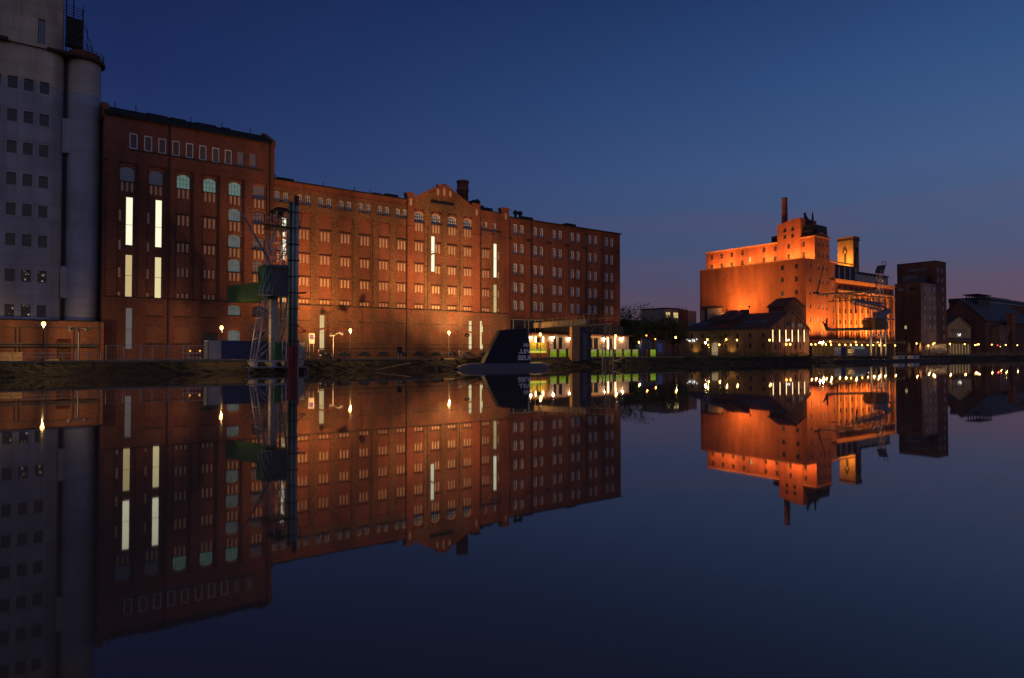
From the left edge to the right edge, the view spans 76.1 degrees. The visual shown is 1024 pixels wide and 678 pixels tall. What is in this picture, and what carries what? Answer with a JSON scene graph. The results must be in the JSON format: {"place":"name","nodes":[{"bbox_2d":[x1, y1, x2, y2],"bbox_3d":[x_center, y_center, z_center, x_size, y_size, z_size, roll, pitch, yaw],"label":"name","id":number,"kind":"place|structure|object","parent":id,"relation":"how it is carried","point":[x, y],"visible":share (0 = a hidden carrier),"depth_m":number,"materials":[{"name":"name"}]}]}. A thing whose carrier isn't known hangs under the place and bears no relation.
{"place":"outdoors","nodes":[
{"label":"outdoors","id":0,"kind":"place"},
{"bbox_2d":[0,359,1023,677],"bbox_3d":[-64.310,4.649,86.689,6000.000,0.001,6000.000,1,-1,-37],"label":"water","id":1,"kind":"structure","parent":0,"point":[786,521],"depth_m":11.08,"materials":[{"name":"blue liquid"}]},
{"bbox_2d":[223,198,307,372],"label":"harbour crane","id":2,"kind":"object","parent":1,"relation":"in","point":[271,285],"visible":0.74,"depth_m":92.93,"materials":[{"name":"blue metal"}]},
{"bbox_2d":[287,195,306,372],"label":"steel pole","id":3,"kind":"object","parent":1,"relation":"in","point":[293,309],"visible":0.86,"depth_m":91.61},
{"bbox_2d":[456,328,548,369],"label":"submarine sculpture","id":4,"kind":"object","parent":1,"relation":"on","point":[508,349],"visible":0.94,"depth_m":113.65,"materials":[{"name":"paint"}]},
{"bbox_2d":[534,314,613,366],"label":"loading gantry","id":5,"kind":"object","parent":1,"relation":"in","point":[580,343],"visible":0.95,"depth_m":131.38,"materials":[{"name":"beige metal"}]},
{"bbox_2d":[836,353,948,361],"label":"floating pontoon","id":6,"kind":"object","parent":1,"relation":"on","point":[892,359],"visible":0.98,"depth_m":201.38,"materials":[{"name":"metal"}]},
{"bbox_2d":[0,355,1023,377],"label":"embankment","id":7,"kind":"structure","parent":0,"point":[141,368],"depth_m":99.41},
{"bbox_2d":[1,356,681,377],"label":"weeds","id":8,"kind":"object","parent":7,"relation":"on","point":[318,365],"visible":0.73,"depth_m":99.72,"materials":[{"name":"green plant"}]},
{"bbox_2d":[682,351,813,358],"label":"bank bushes","id":9,"kind":"object","parent":7,"relation":"on","point":[750,354],"visible":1,"depth_m":165.18,"materials":[{"name":"green plant"}]},
{"bbox_2d":[59,352,1022,360],"bbox_3d":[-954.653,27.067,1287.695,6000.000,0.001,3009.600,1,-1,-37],"label":"ground","id":10,"kind":"structure","parent":0,"point":[650,356],"depth_m":167.13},
{"bbox_2d":[0,352,58,360],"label":"timber stack","id":11,"kind":"object","parent":10,"relation":"on","point":[9,354],"visible":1,"depth_m":81.92,"materials":[{"name":"brown wood"}]},
{"bbox_2d":[0,0,104,320],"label":"grain silo","id":12,"kind":"object","parent":10,"relation":"on","point":[50,107],"visible":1,"depth_m":89.62,"materials":[{"name":"concrete"}]},
{"bbox_2d":[4,304,13,315],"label":"window","id":13,"kind":"structure","parent":12,"relation":"in","point":[8,308],"depth_m":87.04,"materials":[{"name":"grey"}]},
{"bbox_2d":[5,233,14,244],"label":"window","id":14,"kind":"structure","parent":12,"relation":"in","point":[9,237],"depth_m":87.23,"materials":[{"name":"black glass"}]},
{"bbox_2d":[5,269,14,280],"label":"window","id":15,"kind":"structure","parent":12,"relation":"in","point":[9,273],"depth_m":87.16,"materials":[{"name":"black glass"}]},
{"bbox_2d":[6,172,15,184],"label":"window","id":16,"kind":"structure","parent":12,"relation":"in","point":[10,177],"depth_m":87.39,"materials":[{"name":"black glass"}]},
{"bbox_2d":[6,202,15,214],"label":"window","id":17,"kind":"structure","parent":12,"relation":"in","point":[10,207],"depth_m":87.33,"materials":[{"name":"black glass"}]},
{"bbox_2d":[7,108,16,121],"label":"window","id":18,"kind":"structure","parent":12,"relation":"in","point":[11,113],"depth_m":87.56,"materials":[{"name":"black glass"}]},
{"bbox_2d":[7,140,16,152],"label":"window","id":19,"kind":"structure","parent":12,"relation":"in","point":[11,145],"depth_m":87.50,"materials":[{"name":"black glass"}]},
{"bbox_2d":[8,75,17,88],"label":"window","id":20,"kind":"structure","parent":12,"relation":"in","point":[12,81],"depth_m":87.67,"materials":[{"name":"black glass"}]},
{"bbox_2d":[21,305,29,316],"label":"window","id":21,"kind":"structure","parent":12,"relation":"in","point":[25,309],"depth_m":88.10,"materials":[{"name":"grey"}]},
{"bbox_2d":[21,270,30,281],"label":"window","id":22,"kind":"structure","parent":12,"relation":"in","point":[25,274],"depth_m":88.20,"materials":[{"name":"grey"}]},
{"bbox_2d":[22,234,30,246],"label":"window","id":23,"kind":"structure","parent":12,"relation":"in","point":[26,239],"depth_m":88.29,"materials":[{"name":"black glass"}]},
{"bbox_2d":[22,204,31,216],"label":"window","id":24,"kind":"structure","parent":12,"relation":"in","point":[26,209],"depth_m":88.36,"materials":[{"name":"black glass"}]},
{"bbox_2d":[23,174,31,186],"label":"window","id":25,"kind":"structure","parent":12,"relation":"in","point":[27,179],"depth_m":88.47,"materials":[{"name":"black glass"}]},
{"bbox_2d":[23,143,32,155],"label":"window","id":26,"kind":"structure","parent":12,"relation":"in","point":[27,147],"depth_m":88.55,"materials":[{"name":"black glass"}]},
{"bbox_2d":[24,111,32,123],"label":"window","id":27,"kind":"structure","parent":12,"relation":"in","point":[28,116],"depth_m":88.64,"materials":[{"name":"black glass"}]},
{"bbox_2d":[24,79,33,91],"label":"window","id":28,"kind":"structure","parent":12,"relation":"in","point":[28,84],"depth_m":88.70,"materials":[{"name":"black glass"}]},
{"bbox_2d":[37,271,45,282],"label":"window","id":29,"kind":"structure","parent":12,"relation":"in","point":[41,275],"depth_m":89.20,"materials":[{"name":"grey"}]},
{"bbox_2d":[37,305,45,316],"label":"window","id":30,"kind":"structure","parent":12,"relation":"in","point":[41,309],"depth_m":89.14,"materials":[{"name":"black glass"}]},
{"bbox_2d":[38,19,44,43],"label":"window","id":31,"kind":"structure","parent":12,"relation":"in","point":[41,23],"depth_m":89.33,"materials":[{"name":"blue glass"}]},
{"bbox_2d":[38,206,46,217],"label":"window","id":32,"kind":"structure","parent":12,"relation":"in","point":[42,210],"depth_m":89.39,"materials":[{"name":"black glass"}]},
{"bbox_2d":[38,236,46,247],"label":"window","id":33,"kind":"structure","parent":12,"relation":"in","point":[42,240],"depth_m":89.33,"materials":[{"name":"black glass"}]},
{"bbox_2d":[39,145,47,157],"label":"window","id":34,"kind":"structure","parent":12,"relation":"in","point":[43,150],"depth_m":89.55,"materials":[{"name":"black glass"}]},
{"bbox_2d":[39,176,47,188],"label":"window","id":35,"kind":"structure","parent":12,"relation":"in","point":[43,181],"depth_m":89.51,"materials":[{"name":"black glass"}]},
{"bbox_2d":[40,82,48,94],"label":"window","id":36,"kind":"structure","parent":12,"relation":"in","point":[44,87],"depth_m":89.75,"materials":[{"name":"black glass"}]},
{"bbox_2d":[40,114,48,126],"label":"window","id":37,"kind":"structure","parent":12,"relation":"in","point":[44,119],"depth_m":89.68,"materials":[{"name":"black glass"}]},
{"bbox_2d":[64,0,92,51],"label":"scaffold","id":38,"kind":"object","parent":12,"relation":"on","point":[74,36],"visible":0.92,"depth_m":92.80,"materials":[{"name":"metal"}]},
{"bbox_2d":[0,319,104,360],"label":"brick workshop","id":39,"kind":"structure","parent":10,"relation":"on","point":[25,336],"depth_m":87.08,"materials":[{"name":"brick"}]},
{"bbox_2d":[57,341,67,359],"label":"door","id":40,"kind":"structure","parent":39,"relation":"in","point":[60,350],"depth_m":87.93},
{"bbox_2d":[106,345,195,359],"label":"fence","id":41,"kind":"object","parent":10,"relation":"on","point":[146,345],"visible":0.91,"depth_m":86.70,"materials":[{"name":"grey metal"}]},
{"bbox_2d":[98,101,275,359],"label":"brick mill","id":42,"kind":"object","parent":10,"relation":"on","point":[180,250],"visible":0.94,"depth_m":97.84,"materials":[{"name":"brick"}]},
{"bbox_2d":[120,166,134,181],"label":"window","id":43,"kind":"structure","parent":42,"relation":"in","point":[126,173],"depth_m":94.33,"materials":[{"name":"blue glass"}]},
{"bbox_2d":[125,197,132,245],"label":"tall window","id":44,"kind":"structure","parent":42,"relation":"in","point":[129,200],"depth_m":94.26,"materials":[{"name":"grey"}]},
{"bbox_2d":[125,254,132,296],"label":"tall window","id":45,"kind":"structure","parent":42,"relation":"in","point":[128,258],"depth_m":94.10,"materials":[{"name":"grey"}]},
{"bbox_2d":[125,308,132,348],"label":"tall window","id":46,"kind":"structure","parent":42,"relation":"in","point":[128,315],"depth_m":93.83,"materials":[{"name":"grey"}]},
{"bbox_2d":[129,133,137,148],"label":"window","id":47,"kind":"structure","parent":42,"relation":"in","point":[133,139],"depth_m":94.59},
{"bbox_2d":[144,135,151,151],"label":"window","id":48,"kind":"structure","parent":42,"relation":"in","point":[147,139],"depth_m":95.66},
{"bbox_2d":[149,171,162,185],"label":"window","id":49,"kind":"structure","parent":42,"relation":"in","point":[155,177],"depth_m":96.52,"materials":[{"name":"blue glass"}]},
{"bbox_2d":[154,257,161,297],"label":"tall window","id":50,"kind":"structure","parent":42,"relation":"in","point":[158,260],"depth_m":96.33,"materials":[{"name":"grey"}]},
{"bbox_2d":[155,200,161,247],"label":"tall window","id":51,"kind":"structure","parent":42,"relation":"in","point":[158,203],"depth_m":96.50,"materials":[{"name":"grey"}]},
{"bbox_2d":[158,138,165,153],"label":"window","id":52,"kind":"structure","parent":42,"relation":"in","point":[161,142],"depth_m":96.76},
{"bbox_2d":[172,140,179,155],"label":"window","id":53,"kind":"structure","parent":42,"relation":"in","point":[175,144],"depth_m":97.86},
{"bbox_2d":[177,175,189,188],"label":"window","id":54,"kind":"structure","parent":42,"relation":"in","point":[183,181],"depth_m":98.72,"materials":[{"name":"teal"}]},
{"bbox_2d":[186,143,192,157],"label":"window","id":55,"kind":"structure","parent":42,"relation":"in","point":[189,147],"depth_m":98.98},
{"bbox_2d":[199,145,206,159],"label":"window","id":56,"kind":"structure","parent":42,"relation":"in","point":[202,149],"depth_m":100.07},
{"bbox_2d":[201,332,216,358],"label":"door","id":57,"kind":"structure","parent":42,"relation":"in","point":[205,335],"depth_m":100.10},
{"bbox_2d":[203,178,215,192],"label":"window","id":58,"kind":"structure","parent":42,"relation":"in","point":[209,185],"depth_m":100.86,"materials":[{"name":"teal"}]},
{"bbox_2d":[212,147,218,161],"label":"window","id":59,"kind":"structure","parent":42,"relation":"in","point":[215,151],"depth_m":101.16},
{"bbox_2d":[225,149,231,164],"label":"window","id":60,"kind":"structure","parent":42,"relation":"in","point":[228,153],"depth_m":102.30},
{"bbox_2d":[228,235,239,247],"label":"window","id":61,"kind":"structure","parent":42,"relation":"in","point":[233,240],"depth_m":102.92,"materials":[{"name":"grey"}]},
{"bbox_2d":[228,259,239,271],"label":"window","id":62,"kind":"structure","parent":42,"relation":"in","point":[233,264],"depth_m":102.82,"materials":[{"name":"grey"}]},
{"bbox_2d":[228,305,239,314],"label":"window","id":63,"kind":"structure","parent":42,"relation":"in","point":[232,309],"depth_m":102.52,"materials":[{"name":"grey"}]},
{"bbox_2d":[228,330,239,339],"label":"window","id":64,"kind":"structure","parent":42,"relation":"in","point":[232,334],"depth_m":102.46,"materials":[{"name":"grey"}]},
{"bbox_2d":[228,209,240,221],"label":"window","id":65,"kind":"structure","parent":42,"relation":"in","point":[234,214],"depth_m":102.97,"materials":[{"name":"grey"}]},
{"bbox_2d":[229,182,240,195],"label":"window","id":66,"kind":"structure","parent":42,"relation":"in","point":[234,188],"depth_m":103.05,"materials":[{"name":"teal"}]},
{"bbox_2d":[237,152,243,165],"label":"window","id":67,"kind":"structure","parent":42,"relation":"in","point":[240,156],"depth_m":103.43,"materials":[{"name":"grey glass"}]},
{"bbox_2d":[250,154,255,167],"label":"window","id":68,"kind":"structure","parent":42,"relation":"in","point":[252,157],"depth_m":104.55,"materials":[{"name":"grey glass"}]},
{"bbox_2d":[252,261,262,272],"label":"window","id":69,"kind":"structure","parent":42,"relation":"in","point":[256,264],"depth_m":104.85,"materials":[{"name":"grey glass"}]},
{"bbox_2d":[253,237,263,249],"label":"window","id":70,"kind":"structure","parent":42,"relation":"in","point":[255,245],"depth_m":105.08,"materials":[{"name":"grey glass"}]},
{"bbox_2d":[253,186,264,198],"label":"window","id":71,"kind":"structure","parent":42,"relation":"in","point":[258,191],"depth_m":105.26,"materials":[{"name":"grey glass"}]},
{"bbox_2d":[253,212,264,223],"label":"window","id":72,"kind":"structure","parent":42,"relation":"in","point":[258,217],"depth_m":105.19,"materials":[{"name":"grey glass"}]},
{"bbox_2d":[274,175,509,358],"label":"brick warehouse","id":73,"kind":"structure","parent":10,"relation":"on","point":[385,275],"depth_m":119.40,"materials":[{"name":"brick"}]},
{"bbox_2d":[319,315,324,349],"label":"tall window","id":74,"kind":"structure","parent":73,"relation":"in","point":[322,317],"depth_m":110.75,"materials":[{"name":"grey"}]},
{"bbox_2d":[414,212,422,222],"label":"window","id":75,"kind":"structure","parent":73,"relation":"in","point":[418,217],"depth_m":122.40,"materials":[{"name":"glass"}]},
{"bbox_2d":[431,236,434,271],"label":"tall window","id":76,"kind":"structure","parent":73,"relation":"in","point":[432,237],"depth_m":124.03,"materials":[{"name":"white"}]},
{"bbox_2d":[494,244,496,277],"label":"tall window","id":77,"kind":"structure","parent":73,"relation":"in","point":[495,245],"depth_m":132.64,"materials":[{"name":"white"}]},
{"bbox_2d":[494,284,496,312],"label":"tall window","id":78,"kind":"structure","parent":73,"relation":"in","point":[495,286],"depth_m":132.48,"materials":[{"name":"grey"}]},
{"bbox_2d":[0,355,982,362],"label":"kerb","id":79,"kind":"structure","parent":10,"relation":"on","point":[82,361],"depth_m":100.62,"materials":[{"name":"concrete"}]},
{"bbox_2d":[509,210,621,332],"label":"brick wing","id":80,"kind":"structure","parent":10,"relation":"on","point":[564,271],"depth_m":142.87,"materials":[{"name":"brick"}]},
{"bbox_2d":[528,325,633,348],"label":"restaurant annex","id":81,"kind":"object","parent":10,"relation":"on","point":[557,337],"visible":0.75,"depth_m":143.09,"materials":[{"name":"paint"}]},
{"bbox_2d":[552,353,657,356],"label":"hedge","id":82,"kind":"object","parent":10,"relation":"on","point":[646,355],"visible":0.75,"depth_m":144.14,"materials":[{"name":"green plant"}]},
{"bbox_2d":[621,326,646,345],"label":"tree","id":83,"kind":"object","parent":10,"relation":"on","point":[637,334],"visible":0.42,"depth_m":160.65,"materials":[{"name":"green plant"}]},
{"bbox_2d":[620,302,658,348],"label":"tree","id":84,"kind":"object","parent":10,"relation":"on","point":[628,323],"visible":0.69,"depth_m":167.96,"materials":[{"name":"green plant"}]},
{"bbox_2d":[631,343,649,356],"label":"blue kiosk","id":85,"kind":"object","parent":10,"relation":"on","point":[642,347],"visible":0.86,"depth_m":164.02,"materials":[{"name":"metal"}]},
{"bbox_2d":[632,312,678,349],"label":"tree","id":86,"kind":"object","parent":10,"relation":"on","point":[652,332],"visible":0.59,"depth_m":171.56,"materials":[{"name":"green plant"}]},
{"bbox_2d":[645,315,691,355],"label":"tree","id":87,"kind":"object","parent":10,"relation":"on","point":[675,328],"visible":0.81,"depth_m":171.12,"materials":[{"name":"green plant"}]},
{"bbox_2d":[654,328,691,355],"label":"tree","id":88,"kind":"object","parent":10,"relation":"on","point":[677,340],"visible":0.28,"depth_m":182.51,"materials":[{"name":"green plant"}]},
{"bbox_2d":[694,330,726,355],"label":"tree","id":89,"kind":"object","parent":10,"relation":"on","point":[710,341],"visible":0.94,"depth_m":165.31,"materials":[{"name":"green plant"}]},
{"bbox_2d":[702,327,743,355],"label":"tree","id":90,"kind":"object","parent":10,"relation":"on","point":[723,339],"visible":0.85,"depth_m":168.06,"materials":[{"name":"green plant"}]},
{"bbox_2d":[659,352,810,356],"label":"guard rail","id":91,"kind":"object","parent":10,"relation":"on","point":[722,352],"visible":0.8,"depth_m":162.00,"materials":[{"name":"metal"}]},
{"bbox_2d":[700,197,895,354],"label":"floodlit mill","id":92,"kind":"object","parent":10,"relation":"on","point":[729,280],"visible":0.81,"depth_m":226.04,"materials":[{"name":"stone"}]},
{"bbox_2d":[700,306,722,321],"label":"boiler house","id":93,"kind":"structure","parent":92,"relation":"attached to","point":[708,312],"depth_m":237.90,"materials":[{"name":"paint"}]},
{"bbox_2d":[809,339,904,355],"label":"quay pavilion","id":94,"kind":"structure","parent":10,"relation":"on","point":[826,349],"depth_m":209.21,"materials":[{"name":"stone"}]},
{"bbox_2d":[848,346,869,355],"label":"white kiosk","id":95,"kind":"object","parent":10,"relation":"on","point":[857,350],"visible":0.74,"depth_m":202.74,"materials":[{"name":"grey"}]},
{"bbox_2d":[947,294,1023,353],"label":"gabled warehouse","id":96,"kind":"structure","parent":10,"relation":"on","point":[980,317],"depth_m":325.94,"materials":[{"name":"brick"}]},
{"bbox_2d":[991,325,1010,353],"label":"pillared house","id":97,"kind":"structure","parent":10,"relation":"on","point":[1000,335],"depth_m":321.51,"materials":[{"name":"brown brick"}]},
{"bbox_2d":[1006,314,1018,353],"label":"brick stack","id":98,"kind":"object","parent":10,"relation":"on","point":[1013,335],"visible":0.69,"depth_m":329.04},
{"bbox_2d":[64,0,1023,351],"label":"sky","id":99,"kind":"structure","parent":0,"point":[681,129],"materials":[{"name":"blue"}]},
{"bbox_2d":[642,306,695,354],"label":"pale apartment block","id":100,"kind":"structure","parent":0,"point":[682,313],"depth_m":234.83,"materials":[{"name":"paint"}]},
{"bbox_2d":[677,297,810,355],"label":"buff warehouse","id":101,"kind":"structure","parent":0,"point":[780,323],"depth_m":197.23,"materials":[{"name":"brick"}]},
{"bbox_2d":[895,260,954,354],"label":"tower block","id":102,"kind":"structure","parent":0,"point":[920,305],"depth_m":276.22,"materials":[{"name":"brown brick"}]},
{"bbox_2d":[947,317,976,354],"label":"cream house","id":103,"kind":"structure","parent":0,"point":[957,326],"depth_m":294.88,"materials":[{"name":"stone"}]},
{"bbox_2d":[948,297,1023,316],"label":"long shed","id":104,"kind":"structure","parent":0,"point":[1017,306],"depth_m":442.22,"materials":[{"name":"metal"}]},
{"label":"path","id":105,"kind":"structure","parent":0,"visible":0},
{"bbox_2d":[204,340,285,359],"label":"shipping container","id":106,"kind":"object","parent":105,"relation":"on","point":[225,349],"visible":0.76,"depth_m":94.22,"materials":[{"name":"blue metal"}]},
{"bbox_2d":[209,341,220,358],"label":"door end","id":107,"kind":"structure","parent":106,"relation":"in","point":[214,346],"depth_m":92.76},
{"bbox_2d":[286,342,304,358],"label":"shipping container","id":108,"kind":"object","parent":105,"relation":"on","point":[301,350],"visible":0.24,"depth_m":100.18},
{"bbox_2d":[309,333,314,358],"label":"notice board","id":109,"kind":"object","parent":105,"relation":"on","point":[311,338],"visible":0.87,"depth_m":101.82,"materials":[{"name":"grey metal"}]},
{"bbox_2d":[529,342,548,357],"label":"terrace bar","id":110,"kind":"object","parent":105,"relation":"on","point":[534,347],"visible":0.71,"depth_m":129.56,"materials":[{"name":"yellow glass"}]},
{"bbox_2d":[549,349,657,357],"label":"terrace screen","id":111,"kind":"object","parent":105,"relation":"on","point":[566,352],"visible":0.76,"depth_m":140.18,"materials":[{"name":"glass"}]},
{"bbox_2d":[834,347,845,355],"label":"blue cabin","id":112,"kind":"object","parent":105,"relation":"on","point":[839,351],"visible":1,"depth_m":197.25,"materials":[{"name":"metal"}]},
{"bbox_2d":[813,262,898,354],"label":"level crane","id":113,"kind":"object","parent":105,"relation":"on","point":[878,320],"visible":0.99,"depth_m":215.98,"materials":[{"name":"grey metal"}]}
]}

